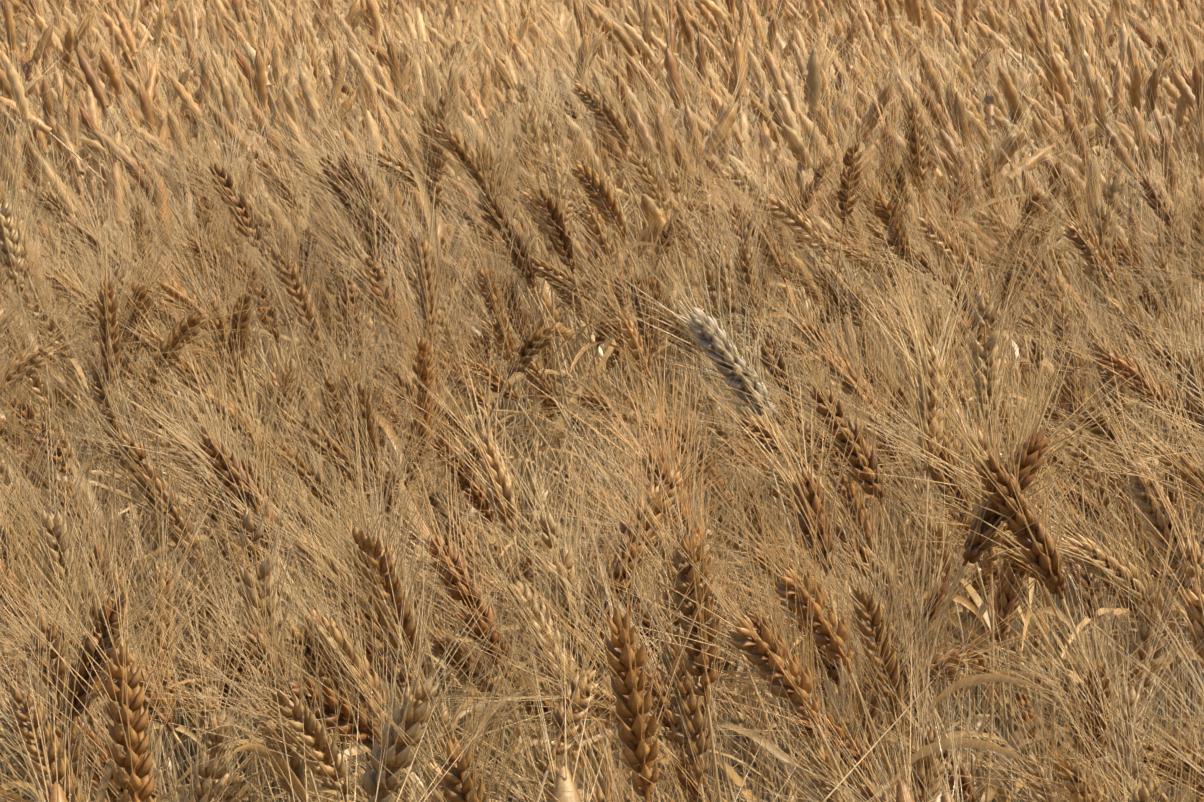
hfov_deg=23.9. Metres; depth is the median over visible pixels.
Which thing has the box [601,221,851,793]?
wheat
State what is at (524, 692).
wheat
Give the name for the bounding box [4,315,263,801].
wheat
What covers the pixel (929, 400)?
wheat
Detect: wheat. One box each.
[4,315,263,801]
[271,413,594,777]
[522,321,839,801]
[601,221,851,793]
[694,354,945,801]
[826,211,1031,782]
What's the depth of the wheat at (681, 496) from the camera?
1.94 m
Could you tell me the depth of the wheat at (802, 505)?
1.83 m
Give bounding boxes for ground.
[0,74,1203,801]

